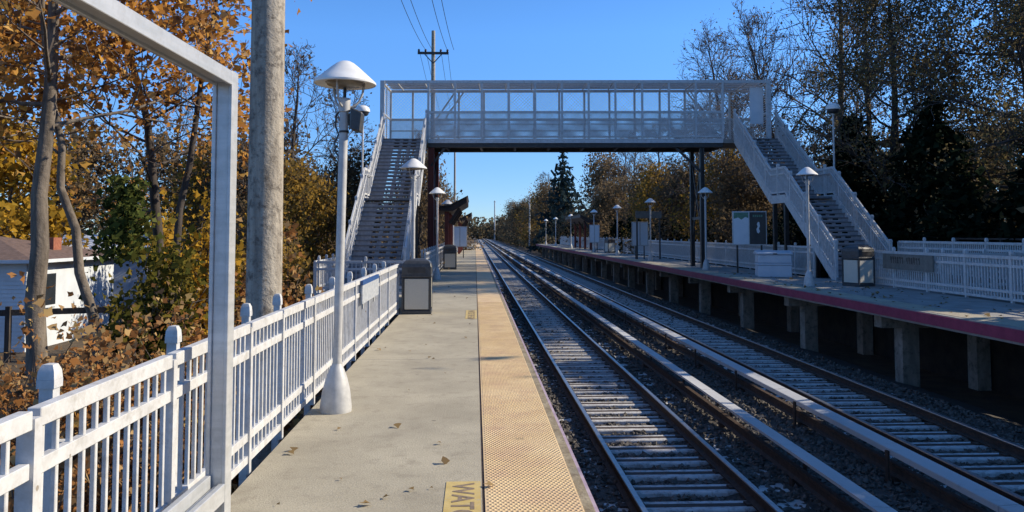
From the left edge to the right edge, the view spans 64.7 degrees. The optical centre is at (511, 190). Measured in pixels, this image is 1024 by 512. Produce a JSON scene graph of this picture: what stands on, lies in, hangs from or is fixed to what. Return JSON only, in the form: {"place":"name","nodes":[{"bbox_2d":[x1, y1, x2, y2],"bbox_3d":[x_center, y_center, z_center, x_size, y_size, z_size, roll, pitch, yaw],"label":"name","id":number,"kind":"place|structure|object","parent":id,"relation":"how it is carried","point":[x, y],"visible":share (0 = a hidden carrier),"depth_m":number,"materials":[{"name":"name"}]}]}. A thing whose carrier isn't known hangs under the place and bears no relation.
{"place":"outdoors","nodes":[
{"label":"outdoors","id":0,"kind":"place"},
{"bbox_2d":[312,289,401,312],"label":"path","id":1,"kind":"structure","parent":0,"point":[400,296],"depth_m":21.47,"materials":[{"name":"concrete"}]},
{"bbox_2d":[314,256,403,295],"bbox_3d":[-3.984,2.471,21.683,2.583,1.415,0.149,0,-3,-3],"label":"platform fence","id":2,"kind":"object","parent":1,"relation":"on","point":[317,273],"visible":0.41,"depth_m":21.63,"materials":[{"name":"white metal"}]},
{"bbox_2d":[0,234,1023,496],"bbox_3d":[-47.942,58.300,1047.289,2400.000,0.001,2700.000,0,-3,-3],"label":"ground","id":3,"kind":"structure","parent":0,"point":[992,402],"depth_m":21.67,"materials":[{"name":"soil"}]},
{"bbox_2d":[0,104,97,248],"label":"maple tree","id":4,"kind":"object","parent":3,"relation":"on","point":[10,207],"visible":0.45,"depth_m":31.74,"materials":[{"name":"yellow plant"}]},
{"bbox_2d":[0,0,101,195],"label":"maple tree","id":5,"kind":"object","parent":3,"relation":"on","point":[26,164],"visible":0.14,"depth_m":20.97,"materials":[{"name":"orange plant"}]},
{"bbox_2d":[0,236,116,351],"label":"house","id":6,"kind":"structure","parent":3,"relation":"on","point":[15,256],"depth_m":25.00,"materials":[{"name":"white"}]},
{"bbox_2d":[45,270,56,307],"bbox_3d":[-14.004,2.969,24.364,0.054,1.100,1.000,0,-3,-3],"label":"window","id":7,"kind":"structure","parent":6,"relation":"in","point":[51,293],"depth_m":24.53,"materials":[{"name":"white"}]},
{"bbox_2d":[0,446,121,511],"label":"shrub","id":8,"kind":"object","parent":3,"relation":"on","point":[60,497],"visible":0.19,"depth_m":5.67,"materials":[{"name":"brown plant"}]},
{"bbox_2d":[0,305,144,362],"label":"rail fence","id":9,"kind":"object","parent":3,"relation":"on","point":[8,312],"visible":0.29,"depth_m":21.39,"materials":[{"name":"brown wood"}]},
{"bbox_2d":[0,271,151,477],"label":"shrub","id":10,"kind":"object","parent":3,"relation":"on","point":[32,390],"visible":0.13,"depth_m":8.78,"materials":[{"name":"brown plant"}]},
{"bbox_2d":[7,108,151,237],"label":"brown tree","id":11,"kind":"object","parent":3,"relation":"on","point":[91,177],"visible":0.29,"depth_m":44.08,"materials":[{"name":"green plant"}]},
{"bbox_2d":[61,235,151,305],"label":"shed","id":12,"kind":"structure","parent":3,"relation":"on","point":[119,274],"depth_m":35.35,"materials":[{"name":"plastic"}]},
{"bbox_2d":[113,263,128,305],"bbox_3d":[-17.200,4.189,35.226,0.900,2.100,0.028,1,-3,-17],"label":"door","id":13,"kind":"structure","parent":12,"relation":"in","point":[119,272],"depth_m":35.27,"materials":[{"name":"white"}]},
{"bbox_2d":[0,0,242,378],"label":"oak tree","id":14,"kind":"object","parent":3,"relation":"on","point":[12,66],"visible":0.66,"depth_m":13.54,"materials":[{"name":"orange plant"}]},
{"bbox_2d":[0,0,250,407],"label":"oak tree","id":15,"kind":"object","parent":3,"relation":"on","point":[37,268],"visible":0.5,"depth_m":12.68,"materials":[{"name":"orange plant"}]},
{"bbox_2d":[57,374,196,511],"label":"shrub","id":16,"kind":"object","parent":3,"relation":"on","point":[99,472],"visible":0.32,"depth_m":6.54,"materials":[{"name":"brown plant"}]},
{"bbox_2d":[62,254,207,437],"bbox_3d":[-5.034,2.456,10.620,2.111,3.250,2.590,3,-4,-44],"label":"shrub","id":17,"kind":"object","parent":3,"relation":"on","point":[136,332],"visible":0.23,"depth_m":10.61,"materials":[{"name":"brown plant"}]},
{"bbox_2d":[0,0,293,307],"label":"oak tree","id":18,"kind":"object","parent":3,"relation":"on","point":[150,161],"visible":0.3,"depth_m":16.63,"materials":[{"name":"orange plant"}]},
{"bbox_2d":[84,174,169,266],"bbox_3d":[-7.500,0.555,15.572,1.759,1.808,1.926,2,-4,-37],"label":"ivy","id":19,"kind":"object","parent":18,"relation":"attached to","point":[130,196],"visible":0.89,"depth_m":15.38,"materials":[{"name":"green plant"}]},
{"bbox_2d":[59,332,236,502],"bbox_3d":[-3.964,2.762,8.618,1.891,2.429,1.716,1,-3,-22],"label":"shrub","id":20,"kind":"object","parent":3,"relation":"on","point":[83,380],"visible":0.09,"depth_m":8.67,"materials":[{"name":"brown plant"}]},
{"bbox_2d":[94,123,208,262],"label":"brown tree","id":21,"kind":"object","parent":3,"relation":"on","point":[161,151],"visible":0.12,"depth_m":46.15,"materials":[{"name":"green plant"}]},
{"bbox_2d":[78,206,242,386],"bbox_3d":[-6.199,2.250,13.957,2.741,4.003,2.464,-2,-3,27],"label":"shrub","id":22,"kind":"object","parent":3,"relation":"on","point":[181,267],"visible":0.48,"depth_m":13.93,"materials":[{"name":"green plant"}]},
{"bbox_2d":[105,68,238,224],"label":"bare tree","id":23,"kind":"object","parent":3,"relation":"on","point":[185,113],"visible":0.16,"depth_m":51.33,"materials":[{"name":"brown plant"}]},
{"bbox_2d":[129,153,245,360],"bbox_3d":[-6.934,1.772,17.807,2.738,5.359,2.614,2,-4,-39],"label":"shrub","id":24,"kind":"object","parent":3,"relation":"on","point":[196,247],"visible":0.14,"depth_m":17.84,"materials":[{"name":"yellow plant"}]},
{"bbox_2d":[71,0,311,300],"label":"oak tree","id":25,"kind":"object","parent":3,"relation":"on","point":[208,33],"visible":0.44,"depth_m":14.97,"materials":[{"name":"orange plant"}]},
{"bbox_2d":[152,120,246,275],"bbox_3d":[-15.302,1.483,41.708,7.985,10.694,9.241,0,-3,6],"label":"golden tree","id":26,"kind":"object","parent":3,"relation":"on","point":[199,168],"visible":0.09,"depth_m":39.69,"materials":[{"name":"yellow plant"}]},
{"bbox_2d":[165,115,331,303],"bbox_3d":[-12.425,1.030,39.669,9.343,11.088,9.365,0,-3,0],"label":"brown tree","id":27,"kind":"object","parent":3,"relation":"on","point":[239,194],"visible":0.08,"depth_m":38.18,"materials":[{"name":"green plant"}]},
{"bbox_2d":[190,211,313,328],"bbox_3d":[-5.115,2.034,16.150,2.626,4.667,2.128,-1,-3,22],"label":"shrub","id":28,"kind":"object","parent":3,"relation":"on","point":[293,285],"visible":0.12,"depth_m":16.57,"materials":[{"name":"green plant"}]},
{"bbox_2d":[196,195,331,307],"bbox_3d":[-7.308,2.422,23.432,3.756,4.653,3.382,0,-3,-3],"label":"shrub","id":29,"kind":"object","parent":3,"relation":"on","point":[295,261],"visible":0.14,"depth_m":23.03,"materials":[{"name":"green plant"}]},
{"bbox_2d":[245,0,284,476],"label":"utility pole","id":30,"kind":"object","parent":3,"relation":"on","point":[265,209],"visible":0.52,"depth_m":8.33,"materials":[{"name":"wood"}]},
{"bbox_2d":[204,146,347,292],"bbox_3d":[-8.576,1.515,31.478,6.229,7.392,6.243,0,-3,-3],"label":"brown tree","id":31,"kind":"object","parent":3,"relation":"on","point":[245,229],"visible":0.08,"depth_m":30.98,"materials":[{"name":"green plant"}]},
{"bbox_2d":[202,38,371,297],"bbox_3d":[-9.172,-0.623,33.665,6.832,11.761,6.371,-1,-3,21],"label":"bare tree","id":32,"kind":"object","parent":3,"relation":"on","point":[294,130],"visible":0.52,"depth_m":33.71,"materials":[{"name":"brown plant"}]},
{"bbox_2d":[237,144,370,300],"bbox_3d":[-7.583,1.740,29.470,5.775,6.684,4.990,3,-4,-44],"label":"golden tree","id":33,"kind":"object","parent":3,"relation":"on","point":[306,206],"visible":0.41,"depth_m":28.61,"materials":[{"name":"yellow plant"}]},
{"bbox_2d":[304,88,408,241],"bbox_3d":[-7.735,0.199,37.801,6.052,11.173,6.491,0,-3,-3],"label":"bare tree","id":34,"kind":"object","parent":3,"relation":"on","point":[334,106],"visible":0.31,"depth_m":37.81,"materials":[{"name":"brown plant"}]},
{"bbox_2d":[293,127,449,282],"bbox_3d":[-7.073,1.462,35.711,7.180,8.501,7.163,-1,-3,19],"label":"brown tree","id":35,"kind":"object","parent":3,"relation":"on","point":[354,183],"visible":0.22,"depth_m":35.14,"materials":[{"name":"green plant"}]},
{"bbox_2d":[344,109,427,286],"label":"staircase","id":36,"kind":"structure","parent":3,"relation":"on","point":[369,198],"depth_m":28.64,"materials":[{"name":"white metal"}]},
{"bbox_2d":[231,196,598,511],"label":"platform","id":37,"kind":"structure","parent":3,"relation":"on","point":[481,410],"depth_m":6.87,"materials":[{"name":"concrete"}]},
{"bbox_2d":[52,0,237,511],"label":"sign frame","id":38,"kind":"object","parent":37,"relation":"on","point":[210,491],"visible":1,"depth_m":4.54,"materials":[{"name":"grey metal"}]},
{"bbox_2d":[0,261,398,511],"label":"platform fence","id":39,"kind":"object","parent":37,"relation":"attached to","point":[295,344],"visible":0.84,"depth_m":4.51,"materials":[{"name":"white metal"}]},
{"bbox_2d":[361,274,378,308],"bbox_3d":[-2.165,1.526,12.301,0.053,0.420,1.900,0,-3,-3],"label":"station sign","id":40,"kind":"object","parent":39,"relation":"attached to","point":[369,288],"visible":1,"depth_m":12.09,"materials":[{"name":"metal"}]},
{"bbox_2d":[313,61,375,414],"bbox_3d":[-1.648,0.414,7.772,0.600,3.368,0.600,1,-3,-3],"label":"platform lamp","id":41,"kind":"object","parent":37,"relation":"on","point":[344,76],"visible":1,"depth_m":7.71,"materials":[{"name":"metal"}]},
{"bbox_2d":[334,107,364,192],"bbox_3d":[-1.581,-0.256,7.810,0.281,1.128,0.170,0,-3,-3],"label":"loudspeaker","id":42,"kind":"object","parent":41,"relation":"attached to","point":[355,120],"visible":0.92,"depth_m":7.76,"materials":[{"name":"black plastic"}]},
{"bbox_2d":[400,158,426,258],"bbox_3d":[-2.207,0.952,18.043,0.600,3.368,0.600,1,-3,-20],"label":"platform lamp","id":43,"kind":"object","parent":37,"relation":"on","point":[413,164],"visible":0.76,"depth_m":18.02,"materials":[{"name":"metal"}]},
{"bbox_2d":[401,258,432,313],"bbox_3d":[-2.016,2.015,17.194,0.636,1.155,0.636,0,-3,-4],"label":"trash can","id":44,"kind":"object","parent":37,"relation":"on","point":[416,275],"visible":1,"depth_m":16.89,"materials":[{"name":"black plastic"}]},
{"bbox_2d":[277,272,1019,503],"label":"fallen leaves","id":45,"kind":"object","parent":37,"relation":"on","point":[444,460],"visible":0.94,"depth_m":12.57,"materials":[{"name":"brown plant"}]},
{"bbox_2d":[384,129,468,263],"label":"brown tree","id":46,"kind":"object","parent":3,"relation":"on","point":[423,209],"visible":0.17,"depth_m":57.72,"materials":[{"name":"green plant"}]},
{"bbox_2d":[0,123,1018,255],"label":"distant woods","id":47,"kind":"object","parent":3,"relation":"on","point":[477,231],"visible":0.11,"depth_m":229.72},
{"bbox_2d":[500,195,538,240],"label":"brown tree","id":48,"kind":"object","parent":3,"relation":"on","point":[515,225],"visible":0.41,"depth_m":204.20,"materials":[{"name":"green plant"}]},
{"bbox_2d":[513,186,548,247],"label":"tree","id":49,"kind":"object","parent":3,"relation":"on","point":[525,232],"visible":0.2,"depth_m":165.12,"materials":[{"name":"brown plant"}]},
{"bbox_2d":[474,239,597,276],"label":"track bed","id":50,"kind":"object","parent":3,"relation":"on","point":[551,261],"visible":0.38,"depth_m":89.79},
{"bbox_2d":[483,239,897,511],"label":"third rail","id":51,"kind":"object","parent":50,"relation":"on","point":[819,489],"visible":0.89,"depth_m":11.52,"materials":[{"name":"metal"}]},
{"bbox_2d":[512,177,579,250],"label":"brown tree","id":52,"kind":"object","parent":3,"relation":"on","point":[543,192],"visible":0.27,"depth_m":137.78,"materials":[{"name":"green plant"}]},
{"bbox_2d":[526,152,585,251],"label":"spruce tree","id":53,"kind":"object","parent":3,"relation":"on","point":[564,185],"visible":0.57,"depth_m":126.06,"materials":[{"name":"green plant"}]},
{"bbox_2d":[546,138,634,242],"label":"brown tree","id":54,"kind":"object","parent":3,"relation":"on","point":[602,167],"visible":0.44,"depth_m":97.81,"materials":[{"name":"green plant"}]},
{"bbox_2d":[576,167,647,248],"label":"brown tree","id":55,"kind":"object","parent":3,"relation":"on","point":[600,205],"visible":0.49,"depth_m":84.10,"materials":[{"name":"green plant"}]},
{"bbox_2d":[603,153,688,238],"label":"brown tree","id":56,"kind":"object","parent":3,"relation":"on","point":[635,180],"visible":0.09,"depth_m":72.80,"materials":[{"name":"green plant"}]},
{"bbox_2d":[620,155,683,238],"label":"golden tree","id":57,"kind":"object","parent":3,"relation":"on","point":[643,195],"visible":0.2,"depth_m":64.44,"materials":[{"name":"brown plant"}]},
{"bbox_2d":[615,152,718,253],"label":"brown tree","id":58,"kind":"object","parent":3,"relation":"on","point":[673,181],"visible":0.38,"depth_m":55.68,"materials":[{"name":"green plant"}]},
{"bbox_2d":[652,149,777,259],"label":"golden tree","id":59,"kind":"object","parent":3,"relation":"on","point":[685,224],"visible":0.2,"depth_m":49.23,"materials":[{"name":"brown plant"}]},
{"bbox_2d":[664,61,779,213],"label":"bare tree","id":60,"kind":"object","parent":3,"relation":"on","point":[718,109],"visible":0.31,"depth_m":51.05,"materials":[{"name":"brown plant"}]},
{"bbox_2d":[689,149,781,265],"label":"brown tree","id":61,"kind":"object","parent":3,"relation":"on","point":[726,192],"visible":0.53,"depth_m":44.55,"materials":[{"name":"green plant"}]},
{"bbox_2d":[646,13,826,193],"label":"bare tree","id":62,"kind":"object","parent":3,"relation":"on","point":[709,50],"visible":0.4,"depth_m":58.28,"materials":[{"name":"brown plant"}]},
{"bbox_2d":[495,275,1023,511],"bbox_3d":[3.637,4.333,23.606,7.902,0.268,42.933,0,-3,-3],"label":"ballast stones","id":63,"kind":"object","parent":3,"relation":"on","point":[853,465],"visible":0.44,"depth_m":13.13,"materials":[{"name":"gravel"}]},
{"bbox_2d":[514,310,553,311],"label":"concrete sleeper","id":64,"kind":"object","parent":63,"relation":"on","point":[539,310],"visible":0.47,"depth_m":32.22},
{"bbox_2d":[479,240,647,511],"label":"running rail","id":65,"kind":"object","parent":64,"relation":"on","point":[630,496],"visible":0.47,"depth_m":12.12,"materials":[{"name":"metal"}]},
{"bbox_2d":[481,239,782,511],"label":"running rail","id":66,"kind":"object","parent":64,"relation":"on","point":[748,490],"visible":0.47,"depth_m":12.21,"materials":[{"name":"metal"}]},
{"bbox_2d":[553,401,678,408],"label":"concrete sleeper","id":67,"kind":"object","parent":63,"relation":"on","point":[590,405],"visible":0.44,"depth_m":14.53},
{"bbox_2d":[555,408,684,415],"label":"concrete sleeper","id":68,"kind":"object","parent":63,"relation":"on","point":[620,412],"visible":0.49,"depth_m":13.96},
{"bbox_2d":[557,416,695,424],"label":"concrete sleeper","id":69,"kind":"object","parent":63,"relation":"on","point":[626,420],"visible":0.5,"depth_m":13.33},
{"bbox_2d":[569,425,709,433],"bbox_3d":[1.885,3.857,12.795,2.560,0.255,0.330,0,-3,-2],"label":"concrete sleeper","id":70,"kind":"object","parent":63,"relation":"on","point":[629,429],"visible":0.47,"depth_m":12.73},
{"bbox_2d":[567,434,721,443],"bbox_3d":[1.912,3.826,12.187,2.560,0.255,0.330,0,-3,-3],"label":"concrete sleeper","id":71,"kind":"object","parent":63,"relation":"on","point":[659,439],"visible":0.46,"depth_m":12.13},
{"bbox_2d":[583,445,730,454],"bbox_3d":[1.964,3.796,11.579,2.560,0.255,0.330,0,-3,-3],"label":"concrete sleeper","id":72,"kind":"object","parent":63,"relation":"on","point":[665,449],"visible":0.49,"depth_m":11.52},
{"bbox_2d":[576,456,739,467],"bbox_3d":[1.986,3.761,10.970,2.560,0.255,0.330,0,-3,-3],"label":"concrete sleeper","id":73,"kind":"object","parent":63,"relation":"on","point":[642,462],"visible":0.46,"depth_m":10.91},
{"bbox_2d":[583,469,771,481],"bbox_3d":[2.022,3.728,10.363,2.560,0.255,0.330,0,-3,-2],"label":"concrete sleeper","id":74,"kind":"object","parent":63,"relation":"on","point":[663,475],"visible":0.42,"depth_m":10.30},
{"bbox_2d":[594,483,789,497],"bbox_3d":[2.042,3.699,9.753,2.560,0.255,0.330,0,-3,-2],"label":"concrete sleeper","id":75,"kind":"object","parent":63,"relation":"on","point":[698,490],"visible":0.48,"depth_m":9.68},
{"bbox_2d":[599,500,810,511],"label":"concrete sleeper","id":76,"kind":"object","parent":63,"relation":"on","point":[712,506],"visible":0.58,"depth_m":9.11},
{"bbox_2d":[486,239,1023,511],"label":"third rail","id":77,"kind":"object","parent":63,"relation":"on","point":[975,491],"visible":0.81,"depth_m":11.50,"materials":[{"name":"metal"}]},
{"bbox_2d":[870,422,944,429],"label":"concrete sleeper","id":78,"kind":"object","parent":63,"relation":"on","point":[918,426],"visible":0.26,"depth_m":12.89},
{"bbox_2d":[845,431,998,439],"bbox_3d":[6.145,3.835,12.380,2.560,0.255,0.330,0,-3,-2],"label":"concrete sleeper","id":79,"kind":"object","parent":63,"relation":"on","point":[933,435],"visible":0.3,"depth_m":12.30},
{"bbox_2d":[884,453,1021,463],"bbox_3d":[6.213,3.770,11.164,2.560,0.255,0.330,0,-3,-2],"label":"concrete sleeper","id":80,"kind":"object","parent":63,"relation":"on","point":[971,458],"visible":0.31,"depth_m":11.10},
{"bbox_2d":[909,465,1023,476],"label":"concrete sleeper","id":81,"kind":"object","parent":63,"relation":"on","point":[990,471],"visible":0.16,"depth_m":10.52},
{"bbox_2d":[912,442,1022,450],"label":"concrete sleeper","id":82,"kind":"object","parent":63,"relation":"on","point":[948,446],"visible":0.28,"depth_m":11.72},
{"bbox_2d":[689,0,881,209],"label":"bare tree","id":83,"kind":"object","parent":3,"relation":"on","point":[750,28],"visible":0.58,"depth_m":43.69,"materials":[{"name":"brown plant"}]},
{"bbox_2d":[789,113,895,246],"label":"conifer","id":84,"kind":"object","parent":3,"relation":"on","point":[865,197],"visible":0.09,"depth_m":33.84,"materials":[{"name":"green plant"}]},
{"bbox_2d":[704,0,995,210],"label":"bare tree","id":85,"kind":"object","parent":3,"relation":"on","point":[791,98],"visible":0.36,"depth_m":39.27,"materials":[{"name":"brown plant"}]},
{"bbox_2d":[770,0,997,190],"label":"bare tree","id":86,"kind":"object","parent":3,"relation":"on","point":[875,106],"visible":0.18,"depth_m":46.57,"materials":[{"name":"brown plant"}]},
{"bbox_2d":[767,0,1019,244],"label":"brown tree","id":87,"kind":"object","parent":3,"relation":"on","point":[856,17],"visible":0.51,"depth_m":33.64,"materials":[{"name":"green plant"}]},
{"bbox_2d":[839,0,1023,247],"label":"brown tree","id":88,"kind":"object","parent":3,"relation":"on","point":[1016,119],"visible":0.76,"depth_m":29.41,"materials":[{"name":"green plant"}]},
{"bbox_2d":[866,96,999,277],"bbox_3d":[15.950,1.115,30.317,6.678,9.452,6.715,0,-3,-3],"label":"conifer","id":89,"kind":"object","parent":3,"relation":"on","point":[895,223],"visible":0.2,"depth_m":29.88,"materials":[{"name":"green plant"}]},
{"bbox_2d":[907,175,1003,287],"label":"conifer","id":90,"kind":"object","parent":3,"relation":"on","point":[958,196],"visible":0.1,"depth_m":26.18,"materials":[{"name":"green plant"}]},
{"bbox_2d":[907,0,1023,219],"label":"brown tree","id":91,"kind":"object","parent":3,"relation":"on","point":[1005,74],"visible":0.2,"depth_m":35.01,"materials":[{"name":"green plant"}]},
{"bbox_2d":[998,181,1023,288],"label":"conifer","id":92,"kind":"object","parent":3,"relation":"on","point":[1012,229],"visible":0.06,"depth_m":22.81,"materials":[{"name":"green plant"}]},
{"bbox_2d":[0,0,1023,233],"label":"sky","id":93,"kind":"structure","parent":0,"point":[491,39],"materials":[{"name":"blue"}]},
{"bbox_2d":[536,244,1023,399],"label":"platform","id":94,"kind":"structure","parent":0,"point":[977,348],"depth_m":21.04,"materials":[{"name":"grey concrete"}]},
{"bbox_2d":[380,80,771,267],"bbox_3d":[2.739,-0.595,35.931,16.870,8.329,2.435,0,-3,0],"label":"footbridge","id":95,"kind":"object","parent":94,"relation":"on","point":[436,147],"visible":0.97,"depth_m":34.98,"materials":[{"name":"paint"}]},
{"bbox_2d":[565,214,599,249],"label":"platform canopy","id":96,"kind":"object","parent":94,"relation":"on","point":[579,219],"visible":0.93,"depth_m":76.39,"materials":[{"name":"brown paint"}]},
{"bbox_2d":[560,236,815,277],"bbox_3d":[8.300,4.713,69.245,0.072,1.515,84.162,0,-3,-3],"label":"platform fence","id":97,"kind":"object","parent":94,"relation":"attached to","point":[722,253],"visible":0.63,"depth_m":37.99,"materials":[{"name":"white metal"}]},
{"bbox_2d":[732,211,766,272],"bbox_3d":[8.941,1.924,30.410,1.280,2.320,0.121,0,-3,3],"label":"information board","id":98,"kind":"object","parent":94,"relation":"on","point":[749,227],"visible":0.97,"depth_m":30.38,"materials":[{"name":"paint"}]},
{"bbox_2d":[753,250,792,276],"bbox_3d":[8.985,2.498,27.789,1.180,0.900,0.955,0,-3,9],"label":"storage box","id":99,"kind":"object","parent":94,"relation":"on","point":[773,263],"visible":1,"depth_m":27.39,"materials":[{"name":"plastic"}]},
{"bbox_2d":[796,167,817,286],"bbox_3d":[8.365,1.002,22.835,0.600,3.368,0.600,-1,-3,15],"label":"platform lamp","id":100,"kind":"object","parent":94,"relation":"on","point":[806,172],"visible":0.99,"depth_m":22.77,"materials":[{"name":"metal"}]},
{"bbox_2d":[733,109,892,279],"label":"staircase","id":101,"kind":"structure","parent":94,"relation":"on","point":[778,183],"depth_m":29.61,"materials":[{"name":"white metal"}]},
{"bbox_2d":[841,245,874,286],"bbox_3d":[9.811,2.114,22.893,0.636,1.155,0.636,1,-3,-24],"label":"trash can","id":102,"kind":"object","parent":94,"relation":"on","point":[858,261],"visible":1,"depth_m":22.67,"materials":[{"name":"black plastic"}]},
{"bbox_2d":[873,247,1023,303],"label":"platform fence","id":103,"kind":"object","parent":94,"relation":"attached to","point":[897,277],"visible":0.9,"depth_m":18.94,"materials":[{"name":"white metal"}]},
{"bbox_2d":[883,253,933,271],"bbox_3d":[10.412,1.883,21.303,0.046,0.410,2.450,0,-3,-3],"label":"station sign","id":104,"kind":"object","parent":103,"relation":"attached to","point":[924,263],"visible":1,"depth_m":21.14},
{"bbox_2d":[822,278,1023,304],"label":"path","id":105,"kind":"structure","parent":0,"point":[998,300],"depth_m":20.05,"materials":[{"name":"grey concrete"}]},
{"bbox_2d":[897,237,1023,280],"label":"platform fence","id":106,"kind":"object","parent":105,"relation":"on","point":[953,246],"visible":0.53,"depth_m":22.96,"materials":[{"name":"white metal"}]},
{"bbox_2d":[941,248,1023,293],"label":"platform fence","id":107,"kind":"object","parent":105,"relation":"on","point":[984,250],"visible":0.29,"depth_m":19.97,"materials":[{"name":"white metal"}]},
{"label":"concrete sleeper","id":108,"kind":"object","parent":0,"visible":0},
{"bbox_2d":[490,239,1023,460],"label":"running rail","id":109,"kind":"object","parent":108,"relation":"on","point":[1010,448],"visible":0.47,"depth_m":15.42,"materials":[{"name":"metal"}]},
{"bbox_2d":[500,245,1023,505],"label":"running rail","id":110,"kind":"object","parent":108,"relation":"on","point":[1004,492],"depth_m":12.46,"materials":[{"name":"metal"}]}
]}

